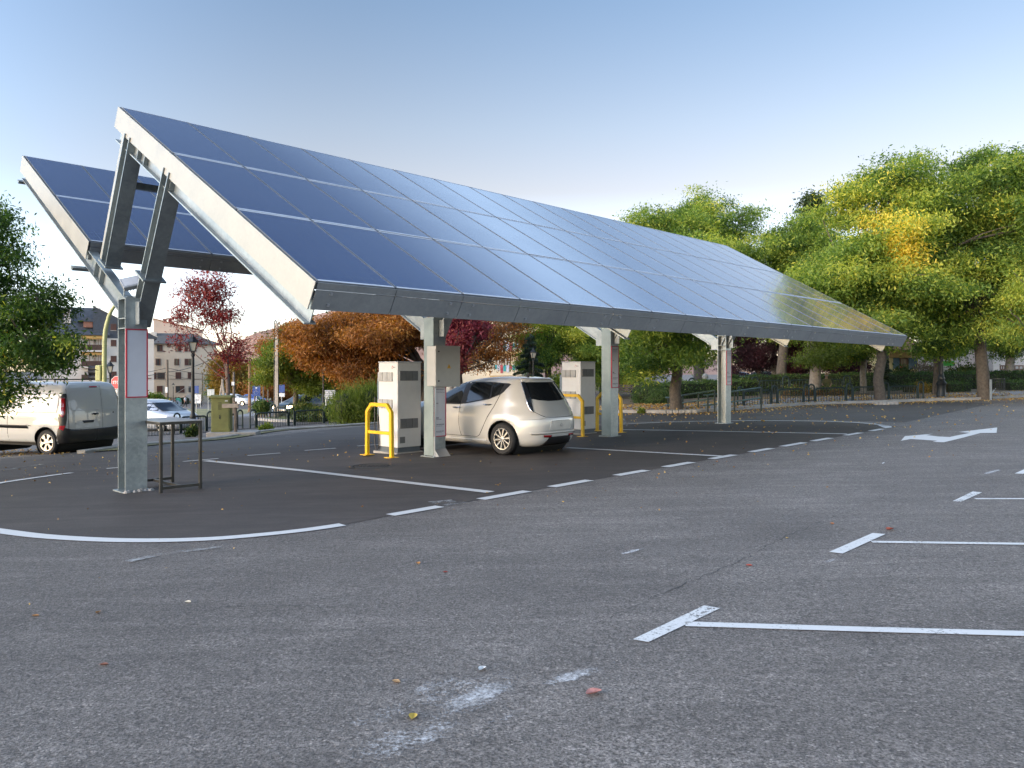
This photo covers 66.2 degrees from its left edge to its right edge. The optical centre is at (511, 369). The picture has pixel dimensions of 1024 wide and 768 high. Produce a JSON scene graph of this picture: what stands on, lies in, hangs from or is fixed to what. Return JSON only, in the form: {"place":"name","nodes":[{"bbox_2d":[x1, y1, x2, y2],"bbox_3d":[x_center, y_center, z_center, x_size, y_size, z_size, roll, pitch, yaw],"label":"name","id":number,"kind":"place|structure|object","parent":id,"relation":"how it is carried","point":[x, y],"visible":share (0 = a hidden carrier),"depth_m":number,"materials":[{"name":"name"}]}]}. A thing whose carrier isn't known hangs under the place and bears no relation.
{"place":"outdoors","nodes":[
{"label":"outdoors","id":0,"kind":"place"},
{"bbox_2d":[188,409,247,417],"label":"lawn","id":1,"kind":"structure","parent":0,"point":[205,411],"depth_m":81.72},
{"bbox_2d":[147,390,167,399],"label":"shrub","id":2,"kind":"object","parent":1,"relation":"on","point":[151,395],"visible":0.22,"depth_m":59.78,"materials":[{"name":"green plant"}]},
{"bbox_2d":[147,417,344,435],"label":"road","id":3,"kind":"structure","parent":0,"point":[156,432],"depth_m":37.07,"materials":[{"name":"asphalt"}]},
{"bbox_2d":[147,399,199,430],"bbox_3d":[-15.636,2.039,34.983,4.037,1.425,1.709,0,0,32],"label":"silver car","id":4,"kind":"object","parent":3,"relation":"on","point":[158,408],"visible":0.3,"depth_m":34.13,"materials":[{"name":"paint"}]},
{"bbox_2d":[265,416,292,418],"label":"bed soil","id":5,"kind":"structure","parent":0,"point":[282,417],"depth_m":44.55,"materials":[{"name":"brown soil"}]},
{"bbox_2d":[237,322,339,405],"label":"maple tree","id":6,"kind":"object","parent":5,"relation":"on","point":[297,382],"visible":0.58,"depth_m":45.69,"materials":[{"name":"green plant"}]},
{"bbox_2d":[287,397,332,421],"bbox_3d":[-10.061,2.240,39.590,3.762,1.673,2.167,0,0,43],"label":"shrub","id":7,"kind":"object","parent":5,"relation":"on","point":[302,405],"visible":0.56,"depth_m":39.16,"materials":[{"name":"green plant"}]},
{"bbox_2d":[0,421,896,537],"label":"bay asphalt","id":8,"kind":"structure","parent":0,"point":[42,505],"depth_m":11.81,"materials":[{"name":"asphalt"}]},
{"bbox_2d":[145,417,201,492],"bbox_3d":[-5.028,1.222,11.453,1.010,0.993,0.620,0,0,44],"label":"metal table","id":9,"kind":"object","parent":8,"relation":"on","point":[171,421],"visible":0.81,"depth_m":11.30,"materials":[{"name":"metal"}]},
{"bbox_2d":[348,463,394,468],"bbox_3d":[-2.443,1.681,13.721,0.820,0.009,0.820,0,0,0],"label":"manhole cover","id":10,"kind":"object","parent":8,"relation":"on","point":[370,466],"visible":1,"depth_m":13.66,"materials":[{"name":"metal"}]},
{"bbox_2d":[360,403,397,457],"bbox_3d":[-2.628,1.187,15.562,1.000,1.056,0.220,0,0,44],"label":"crash barrier","id":11,"kind":"object","parent":8,"relation":"on","point":[368,431],"visible":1,"depth_m":15.47,"materials":[{"name":"metal"}]},
{"bbox_2d":[373,362,422,453],"bbox_3d":[-2.388,0.830,16.482,0.810,1.992,0.704,0,0,44],"label":"charging cabinet","id":12,"kind":"object","parent":8,"relation":"on","point":[399,387],"visible":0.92,"depth_m":16.23,"materials":[{"name":"metal"}]},
{"bbox_2d":[0,429,843,492],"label":"bay lines","id":13,"kind":"object","parent":8,"relation":"on","point":[417,483],"visible":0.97,"depth_m":13.45,"materials":[{"name":"paint"}]},
{"bbox_2d":[0,420,890,541],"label":"bay dashes","id":14,"kind":"object","parent":8,"relation":"on","point":[32,534],"visible":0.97,"depth_m":8.00,"materials":[{"name":"paint"}]},
{"bbox_2d":[17,107,907,493],"bbox_3d":[0.471,-1.196,18.095,10.468,5.862,18.448,0,0,44],"label":"solar carport","id":15,"kind":"object","parent":8,"relation":"on","point":[289,227],"visible":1,"depth_m":12.16,"materials":[{"name":"glass"}]},
{"bbox_2d":[119,275,138,297],"bbox_3d":[-5.426,-1.196,11.247,0.338,0.351,0.219,0,0,-34],"label":"floodlight","id":16,"kind":"object","parent":15,"relation":"on","point":[129,283],"visible":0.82,"depth_m":11.18,"materials":[{"name":"metal"}]},
{"bbox_2d":[125,329,147,397],"bbox_3d":[-5.321,-0.090,11.146,0.020,0.974,0.300,0,0,44],"label":"notice board","id":17,"kind":"object","parent":15,"relation":"attached to","point":[136,363],"visible":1,"depth_m":11.14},
{"bbox_2d":[434,387,445,436],"bbox_3d":[-1.393,0.802,15.231,0.020,0.989,0.300,0,0,44],"label":"notice board","id":18,"kind":"object","parent":15,"relation":"attached to","point":[440,411],"visible":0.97,"depth_m":15.24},
{"bbox_2d":[427,345,459,386],"bbox_3d":[-1.315,-0.065,15.114,0.286,0.784,0.624,0,0,44],"label":"electrical box","id":19,"kind":"object","parent":15,"relation":"attached to","point":[443,366],"visible":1,"depth_m":14.96,"materials":[{"name":"grey plastic"}]},
{"bbox_2d":[435,345,459,386],"bbox_3d":[-1.228,-0.065,15.030,0.023,0.784,0.624,0,0,44],"label":"door","id":20,"kind":"structure","parent":19,"relation":"in","point":[448,355],"depth_m":15.01,"materials":[{"name":"metal"}]},
{"bbox_2d":[611,346,618,387],"bbox_3d":[2.534,-0.065,19.316,0.020,1.024,0.300,0,0,44],"label":"notice board","id":21,"kind":"object","parent":15,"relation":"attached to","point":[614,366],"visible":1,"depth_m":19.30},
{"bbox_2d":[726,351,731,384],"bbox_3d":[6.461,-0.055,23.402,0.020,1.024,0.300,0,0,44],"label":"notice board","id":22,"kind":"object","parent":15,"relation":"attached to","point":[728,367],"visible":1,"depth_m":23.39,"materials":[{"name":"paper"}]},
{"bbox_2d":[420,373,574,454],"bbox_3d":[-0.679,0.888,16.762,4.385,1.630,2.108,0,0,41],"label":"electric car","id":23,"kind":"object","parent":8,"relation":"on","point":[512,415],"visible":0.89,"depth_m":15.41,"materials":[{"name":"silver paint"}]},
{"bbox_2d":[563,394,586,436],"bbox_3d":[1.477,1.143,19.862,1.000,1.056,0.220,0,0,44],"label":"crash barrier","id":24,"kind":"object","parent":8,"relation":"on","point":[580,398],"visible":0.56,"depth_m":19.57,"materials":[{"name":"metal"}]},
{"bbox_2d":[560,362,596,434],"bbox_3d":[1.718,0.786,20.782,0.810,1.992,0.704,0,0,44],"label":"charging cabinet","id":25,"kind":"object","parent":8,"relation":"on","point":[577,377],"visible":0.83,"depth_m":20.50,"materials":[{"name":"metal"}]},
{"bbox_2d":[594,392,623,432],"bbox_3d":[2.596,1.130,21.026,1.000,1.056,0.220,0,0,44],"label":"crash barrier","id":26,"kind":"object","parent":8,"relation":"on","point":[620,414],"visible":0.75,"depth_m":20.77,"materials":[{"name":"metal"}]},
{"bbox_2d":[216,311,717,376],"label":"hill","id":27,"kind":"structure","parent":0,"point":[710,369],"depth_m":597.25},
{"bbox_2d":[0,401,991,477],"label":"lane asphalt","id":28,"kind":"structure","parent":0,"point":[350,436],"depth_m":21.91,"materials":[{"name":"asphalt"}]},
{"bbox_2d":[660,410,697,413],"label":"kerb stones","id":29,"kind":"object","parent":28,"relation":"on","point":[675,411],"visible":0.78,"depth_m":30.10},
{"bbox_2d":[0,370,1023,767],"bbox_3d":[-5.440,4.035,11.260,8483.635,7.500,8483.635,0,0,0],"label":"ground","id":30,"kind":"structure","parent":0,"point":[536,596],"depth_m":4.72,"materials":[{"name":"asphalt"}]},
{"bbox_2d":[0,190,105,425],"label":"locust tree","id":31,"kind":"object","parent":30,"relation":"on","point":[21,315],"visible":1,"depth_m":14.92,"materials":[{"name":"green plant"}]},
{"bbox_2d":[0,378,117,453],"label":"parked van","id":32,"kind":"object","parent":30,"relation":"on","point":[74,416],"visible":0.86,"depth_m":19.83,"materials":[{"name":"white paint"}]},
{"bbox_2d":[42,305,156,393],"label":"apartment block","id":33,"kind":"structure","parent":30,"relation":"on","point":[93,323],"depth_m":135.62,"materials":[{"name":"stone"}]},
{"bbox_2d":[88,305,114,381],"bbox_3d":[-14.006,0.166,27.005,1.012,4.966,0.230,0,0,0],"label":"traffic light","id":34,"kind":"object","parent":30,"relation":"on","point":[99,375],"visible":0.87,"depth_m":26.93,"materials":[{"name":"yellow paint"}]},
{"bbox_2d":[165,360,168,399],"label":"wooden pole","id":35,"kind":"object","parent":30,"relation":"on","point":[167,383],"visible":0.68,"depth_m":69.91,"materials":[{"name":"grey wood"}]},
{"bbox_2d":[153,318,202,336],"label":"house","id":36,"kind":"structure","parent":30,"relation":"on","point":[159,327],"depth_m":175.82,"materials":[{"name":"paint"}]},
{"bbox_2d":[149,332,219,402],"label":"apartment block","id":37,"kind":"structure","parent":30,"relation":"on","point":[180,360],"depth_m":157.89,"materials":[{"name":"beige concrete"}]},
{"bbox_2d":[183,424,197,436],"bbox_3d":[-11.097,2.125,27.416,0.620,0.699,0.818,0,0,0],"label":"weed","id":38,"kind":"object","parent":30,"relation":"on","point":[192,430],"visible":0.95,"depth_m":27.23,"materials":[{"name":"green plant"}]},
{"bbox_2d":[186,334,198,435],"bbox_3d":[-11.411,0.628,28.097,0.384,3.848,0.384,0,0,10],"label":"street lamp","id":39,"kind":"object","parent":30,"relation":"on","point":[192,341],"visible":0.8,"depth_m":28.05,"materials":[{"name":"metal"}]},
{"bbox_2d":[161,409,242,434],"bbox_3d":[-12.755,2.155,31.501,0.068,0.980,5.181,0,0,27],"label":"barrier","id":40,"kind":"object","parent":30,"relation":"on","point":[200,416],"visible":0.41,"depth_m":31.81,"materials":[{"name":"metal"}]},
{"bbox_2d":[158,269,258,394],"bbox_3d":[-11.259,-0.862,29.059,3.870,6.366,2.580,0,0,0],"label":"red ash sapling","id":41,"kind":"object","parent":30,"relation":"on","point":[207,296],"visible":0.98,"depth_m":29.04,"materials":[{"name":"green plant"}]},
{"bbox_2d":[198,349,247,398],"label":"background tree","id":42,"kind":"object","parent":30,"relation":"on","point":[216,382],"visible":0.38,"depth_m":128.70,"materials":[{"name":"green plant"}]},
{"bbox_2d":[77,422,376,453],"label":"kerb","id":43,"kind":"structure","parent":30,"relation":"on","point":[91,450],"depth_m":24.02,"materials":[{"name":"concrete"}]},
{"bbox_2d":[206,430,260,437],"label":"concrete plinth","id":44,"kind":"structure","parent":30,"relation":"on","point":[240,432],"depth_m":26.31,"materials":[{"name":"concrete"}]},
{"bbox_2d":[209,395,233,431],"bbox_3d":[-9.818,1.476,26.603,0.713,1.240,0.520,0,0,-8],"label":"utility cabinet","id":45,"kind":"object","parent":44,"relation":"on","point":[221,419],"visible":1,"depth_m":26.39,"materials":[{"name":"metal"}]},
{"bbox_2d":[225,394,252,405],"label":"white car","id":46,"kind":"object","parent":30,"relation":"on","point":[241,400],"visible":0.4,"depth_m":96.80,"materials":[{"name":"paint"}]},
{"bbox_2d":[248,364,250,411],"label":"wooden pole","id":47,"kind":"object","parent":30,"relation":"on","point":[249,393],"visible":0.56,"depth_m":77.88,"materials":[{"name":"brown wood"}]},
{"bbox_2d":[235,335,286,398],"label":"background tree","id":48,"kind":"object","parent":30,"relation":"on","point":[271,389],"visible":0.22,"depth_m":124.65,"materials":[{"name":"green plant"}]},
{"bbox_2d":[248,397,273,415],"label":"hedge bush","id":49,"kind":"object","parent":30,"relation":"on","point":[260,405],"visible":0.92,"depth_m":49.58,"materials":[{"name":"green plant"}]},
{"bbox_2d":[274,320,278,417],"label":"concrete pole","id":50,"kind":"object","parent":30,"relation":"on","point":[276,382],"visible":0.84,"depth_m":44.53,"materials":[{"name":"concrete"}]},
{"bbox_2d":[271,377,300,401],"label":"background tree","id":51,"kind":"object","parent":30,"relation":"on","point":[288,395],"visible":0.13,"depth_m":136.81,"materials":[{"name":"green plant"}]},
{"bbox_2d":[249,406,334,428],"bbox_3d":[-7.544,2.058,38.674,0.067,1.130,12.645,0,0,35],"label":"barrier","id":52,"kind":"object","parent":30,"relation":"on","point":[288,417],"visible":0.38,"depth_m":35.19,"materials":[{"name":"metal"}]},
{"bbox_2d":[270,403,329,417],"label":"barrier","id":53,"kind":"object","parent":30,"relation":"on","point":[280,407],"visible":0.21,"depth_m":43.85,"materials":[{"name":"metal"}]},
{"bbox_2d":[273,394,329,415],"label":"dark car","id":54,"kind":"object","parent":30,"relation":"on","point":[316,400],"visible":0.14,"depth_m":48.20,"materials":[{"name":"paint"}]},
{"bbox_2d":[263,298,423,400],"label":"chestnut tree","id":55,"kind":"object","parent":30,"relation":"on","point":[350,347],"visible":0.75,"depth_m":41.21,"materials":[{"name":"orange plant"}]},
{"bbox_2d":[315,369,378,424],"bbox_3d":[-6.590,1.565,34.099,3.726,3.288,3.614,0,0,0],"label":"tamarisk bush","id":56,"kind":"object","parent":30,"relation":"on","point":[351,406],"visible":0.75,"depth_m":33.21,"materials":[{"name":"green plant"}]},
{"bbox_2d":[445,319,494,389],"bbox_3d":[-2.397,-0.775,36.789,3.301,6.242,3.295,0,0,0],"label":"red ash tree","id":57,"kind":"object","parent":30,"relation":"on","point":[461,332],"visible":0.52,"depth_m":36.44,"materials":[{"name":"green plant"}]},
{"bbox_2d":[446,302,534,391],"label":"apartment house","id":58,"kind":"structure","parent":30,"relation":"on","point":[504,371],"depth_m":74.00,"materials":[{"name":"ceramic"}]},
{"bbox_2d":[8,401,985,561],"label":"faded lines","id":59,"kind":"object","parent":30,"relation":"on","point":[132,560],"visible":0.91,"depth_m":7.17,"materials":[{"name":"paint"}]},
{"bbox_2d":[460,321,542,383],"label":"chestnut tree","id":60,"kind":"object","parent":30,"relation":"on","point":[489,354],"visible":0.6,"depth_m":42.05,"materials":[{"name":"orange plant"}]},
{"bbox_2d":[0,397,1023,604],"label":"fallen leaves","id":61,"kind":"object","parent":30,"relation":"on","point":[947,401],"depth_m":27.45,"materials":[{"name":"plant"}]},
{"bbox_2d":[512,334,544,376],"bbox_3d":[0.949,0.192,40.230,2.708,4.058,2.790,0,0,-33],"label":"spruce tree","id":62,"kind":"object","parent":30,"relation":"on","point":[527,355],"visible":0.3,"depth_m":39.87,"materials":[{"name":"green plant"}]},
{"bbox_2d":[499,306,601,391],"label":"locust tree","id":63,"kind":"object","parent":30,"relation":"on","point":[561,341],"visible":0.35,"depth_m":44.71,"materials":[{"name":"green plant"}]},
{"bbox_2d":[128,462,978,629],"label":"asphalt cracks","id":64,"kind":"object","parent":30,"relation":"on","point":[613,613],"visible":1,"depth_m":5.90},
{"bbox_2d":[665,390,715,412],"bbox_3d":[7.113,1.280,31.538,0.060,1.028,3.153,0,0,-25],"label":"handrail","id":65,"kind":"object","parent":30,"relation":"on","point":[683,402],"visible":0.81,"depth_m":31.02,"materials":[{"name":"metal"}]},
{"bbox_2d":[633,378,759,400],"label":"hedge","id":66,"kind":"object","parent":30,"relation":"on","point":[692,386],"visible":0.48,"depth_m":42.51,"materials":[{"name":"green plant"}]},
{"bbox_2d":[398,462,997,743],"bbox_3d":[3.087,1.520,7.256,12.272,0.139,3.938,0,0,-43],"label":"flaked paint","id":67,"kind":"object","parent":30,"relation":"on","point":[485,692],"visible":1,"depth_m":3.70,"materials":[{"name":"white"}]},
{"bbox_2d":[703,387,761,411],"bbox_3d":[8.471,1.204,30.193,2.225,1.098,0.064,0,0,4],"label":"handrail","id":68,"kind":"object","parent":30,"relation":"on","point":[734,401],"visible":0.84,"depth_m":30.16,"materials":[{"name":"metal"}]},
{"bbox_2d":[779,383,855,395],"bbox_3d":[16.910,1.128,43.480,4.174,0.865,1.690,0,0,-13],"label":"hedge","id":69,"kind":"object","parent":30,"relation":"on","point":[849,388],"visible":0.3,"depth_m":43.16,"materials":[{"name":"green plant"}]},
{"bbox_2d":[618,395,1023,412],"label":"kerb","id":70,"kind":"structure","parent":30,"relation":"on","point":[839,402],"depth_m":34.85,"materials":[{"name":"concrete"}]},
{"bbox_2d":[634,470,1023,641],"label":"bay lines","id":71,"kind":"object","parent":30,"relation":"on","point":[685,619],"visible":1,"depth_m":4.62,"materials":[{"name":"paint"}]},
{"bbox_2d":[868,339,918,372],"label":"yellow house","id":72,"kind":"structure","parent":30,"relation":"on","point":[895,358],"depth_m":61.92,"materials":[{"name":"ceramic"}]},
{"bbox_2d":[901,428,996,441],"bbox_3d":[10.128,1.459,17.911,4.942,0.053,1.216,0,0,-41],"label":"arrow marking","id":73,"kind":"object","parent":30,"relation":"on","point":[943,439],"visible":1,"depth_m":17.26,"materials":[{"name":"paint"}]},
{"bbox_2d":[946,380,971,391],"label":"hedge","id":74,"kind":"object","parent":30,"relation":"on","point":[955,386],"visible":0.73,"depth_m":45.89,"materials":[{"name":"green plant"}]},
{"bbox_2d":[959,233,1023,351],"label":"locust tree","id":75,"kind":"object","parent":30,"relation":"on","point":[1014,325],"visible":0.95,"depth_m":32.83,"materials":[{"name":"green plant"}]},
{"bbox_2d":[989,378,1004,399],"bbox_3d":[22.227,0.926,36.035,0.698,1.045,0.544,0,0,-10],"label":"litter bin","id":76,"kind":"object","parent":30,"relation":"on","point":[991,381],"visible":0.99,"depth_m":35.95,"materials":[{"name":"metal"}]},
{"bbox_2d":[987,351,1023,371],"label":"white house","id":77,"kind":"structure","parent":30,"relation":"on","point":[1019,365],"depth_m":64.00,"materials":[{"name":"ceramic"}]},
{"bbox_2d":[0,0,1023,371],"label":"sky","id":78,"kind":"structure","parent":0,"point":[602,108],"materials":[{"name":"blue"}]},
{"bbox_2d":[595,383,1023,405],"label":"park soil","id":79,"kind":"structure","parent":0,"point":[626,398],"depth_m":43.39,"materials":[{"name":"soil"}]},
{"bbox_2d":[559,337,649,397],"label":"locust tree","id":80,"kind":"object","parent":79,"relation":"on","point":[621,377],"visible":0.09,"depth_m":46.57,"materials":[{"name":"green plant"}]},
{"bbox_2d":[628,379,668,402],"bbox_3d":[6.825,1.365,38.950,2.274,1.870,2.460,0,0,0],"label":"round bush","id":81,"kind":"object","parent":79,"relation":"on","point":[639,395],"visible":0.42,"depth_m":38.63,"materials":[{"name":"green plant"}]},
{"bbox_2d":[642,386,669,403],"bbox_3d":[7.052,1.448,36.987,1.849,1.363,1.916,0,0,0],"label":"round bush","id":82,"kind":"object","parent":79,"relation":"on","point":[657,398],"visible":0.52,"depth_m":36.70,"materials":[{"name":"green plant"}]},
{"bbox_2d":[612,181,803,380],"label":"locust tree","id":83,"kind":"object","parent":79,"relation":"on","point":[703,214],"visible":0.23,"depth_m":49.05,"materials":[{"name":"green plant"}]},
{"bbox_2d":[706,335,778,376],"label":"plum tree","id":84,"kind":"object","parent":79,"relation":"on","point":[754,355],"visible":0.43,"depth_m":52.84,"materials":[{"name":"purple plant"}]},
{"bbox_2d":[688,375,850,393],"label":"barrier","id":85,"kind":"object","parent":79,"relation":"on","point":[805,380],"visible":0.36,"depth_m":46.59,"materials":[{"name":"metal"}]},
{"bbox_2d":[756,338,809,374],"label":"plum tree","id":86,"kind":"object","parent":79,"relation":"on","point":[792,352],"visible":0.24,"depth_m":54.21,"materials":[{"name":"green plant"}]},
{"bbox_2d":[741,203,859,376],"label":"locust tree","id":87,"kind":"object","parent":79,"relation":"on","point":[808,236],"visible":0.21,"depth_m":48.34,"materials":[{"name":"green plant"}]},
{"bbox_2d":[785,185,830,234],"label":"poplar tree","id":88,"kind":"object","parent":79,"relation":"on","point":[805,200],"visible":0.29,"depth_m":59.57,"materials":[{"name":"green plant"}]},
{"bbox_2d":[782,259,859,389],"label":"park tree","id":89,"kind":"object","parent":79,"relation":"on","point":[817,357],"visible":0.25,"depth_m":42.46,"materials":[{"name":"green plant"}]},
{"bbox_2d":[821,351,876,375],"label":"plum tree","id":90,"kind":"object","parent":79,"relation":"on","point":[853,368],"visible":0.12,"depth_m":53.80,"materials":[{"name":"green plant"}]},
{"bbox_2d":[831,344,891,392],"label":"park tree","id":91,"kind":"object","parent":79,"relation":"on","point":[863,358],"visible":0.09,"depth_m":45.63,"materials":[{"name":"green plant"}]},
{"bbox_2d":[717,368,1023,392],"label":"hedge","id":92,"kind":"object","parent":79,"relation":"on","point":[901,378],"visible":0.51,"depth_m":50.03,"materials":[{"name":"green plant"}]},
{"bbox_2d":[868,355,900,390],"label":"spruce tree","id":93,"kind":"object","parent":79,"relation":"on","point":[889,376],"visible":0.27,"depth_m":49.65,"materials":[{"name":"green plant"}]},
{"bbox_2d":[888,362,916,372],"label":"shrub","id":94,"kind":"object","parent":79,"relation":"on","point":[903,369],"visible":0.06,"depth_m":54.72,"materials":[{"name":"green plant"}]},
{"bbox_2d":[907,358,932,372],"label":"shrub","id":95,"kind":"object","parent":79,"relation":"on","point":[925,367],"visible":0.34,"depth_m":53.01,"materials":[{"name":"green plant"}]},
{"bbox_2d":[918,349,974,371],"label":"pale wall","id":96,"kind":"structure","parent":79,"relation":"on","point":[972,360],"depth_m":66.00,"materials":[{"name":"paint"}]},
{"bbox_2d":[944,362,975,371],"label":"shrub","id":97,"kind":"object","parent":79,"relation":"on","point":[961,368],"visible":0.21,"depth_m":54.78,"materials":[{"name":"green plant"}]},
{"bbox_2d":[986,287,1023,372],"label":"park tree","id":98,"kind":"object","parent":79,"relation":"on","point":[1009,358],"visible":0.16,"depth_m":52.80,"materials":[{"name":"green plant"}]},
{"bbox_2d":[995,379,1023,389],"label":"hedge","id":99,"kind":"object","parent":79,"relation":"on","point":[1016,385],"visible":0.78,"depth_m":47.59,"materials":[{"name":"green plant"}]},
{"bbox_2d":[618,391,1023,409],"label":"pavement","id":100,"kind":"structure","parent":0,"point":[947,395],"depth_m":37.47,"materials":[{"name":"concrete"}]},
{"bbox_2d":[595,223,747,409],"bbox_3d":[6.208,-1.850,31.577,7.118,7.370,11.501,0,0,0],"label":"locust tree","id":101,"kind":"object","parent":100,"relation":"on","point":[650,354],"visible":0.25,"depth_m":29.62,"materials":[{"name":"green plant"}]},
{"bbox_2d":[737,384,808,404],"bbox_3d":[11.316,1.172,33.906,4.384,1.096,0.075,0,0,-29],"label":"barrier","id":102,"kind":"object","parent":100,"relation":"on","point":[777,395],"visible":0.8,"depth_m":33.90,"materials":[{"name":"metal"}]},
{"bbox_2d":[599,390,1023,409],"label":"leaf litter","id":103,"kind":"object","parent":100,"relation":"on","point":[658,405],"visible":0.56,"depth_m":36.24,"materials":[{"name":"brown plant"}]},
{"bbox_2d":[808,381,923,401],"bbox_3d":[16.287,1.094,35.988,6.611,1.112,0.075,0,0,-19],"label":"barrier","id":104,"kind":"object","parent":100,"relation":"on","point":[863,387],"visible":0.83,"depth_m":35.81,"materials":[{"name":"metal"}]},
{"bbox_2d":[776,144,1005,399],"bbox_3d":[16.376,-4.192,35.402,9.626,11.676,9.806,0,0,-21],"label":"locust tree","id":105,"kind":"object","parent":100,"relation":"on","point":[885,269],"visible":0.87,"depth_m":34.02,"materials":[{"name":"green plant"}]},
{"bbox_2d":[936,307,946,396],"bbox_3d":[20.896,-1.109,38.258,0.562,5.629,0.562,0,0,10],"label":"street lamp","id":106,"kind":"object","parent":100,"relation":"on","point":[941,383],"visible":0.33,"depth_m":38.16,"materials":[{"name":"metal"}]},
{"bbox_2d":[899,288,1009,394],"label":"park tree","id":107,"kind":"object","parent":100,"relation":"on","point":[935,374],"visible":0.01,"depth_m":41.39,"materials":[{"name":"green plant"}]},
{"bbox_2d":[898,138,1023,399],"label":"locust tree","id":108,"kind":"object","parent":100,"relation":"on","point":[999,207],"visible":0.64,"depth_m":35.54,"materials":[{"name":"green plant"}]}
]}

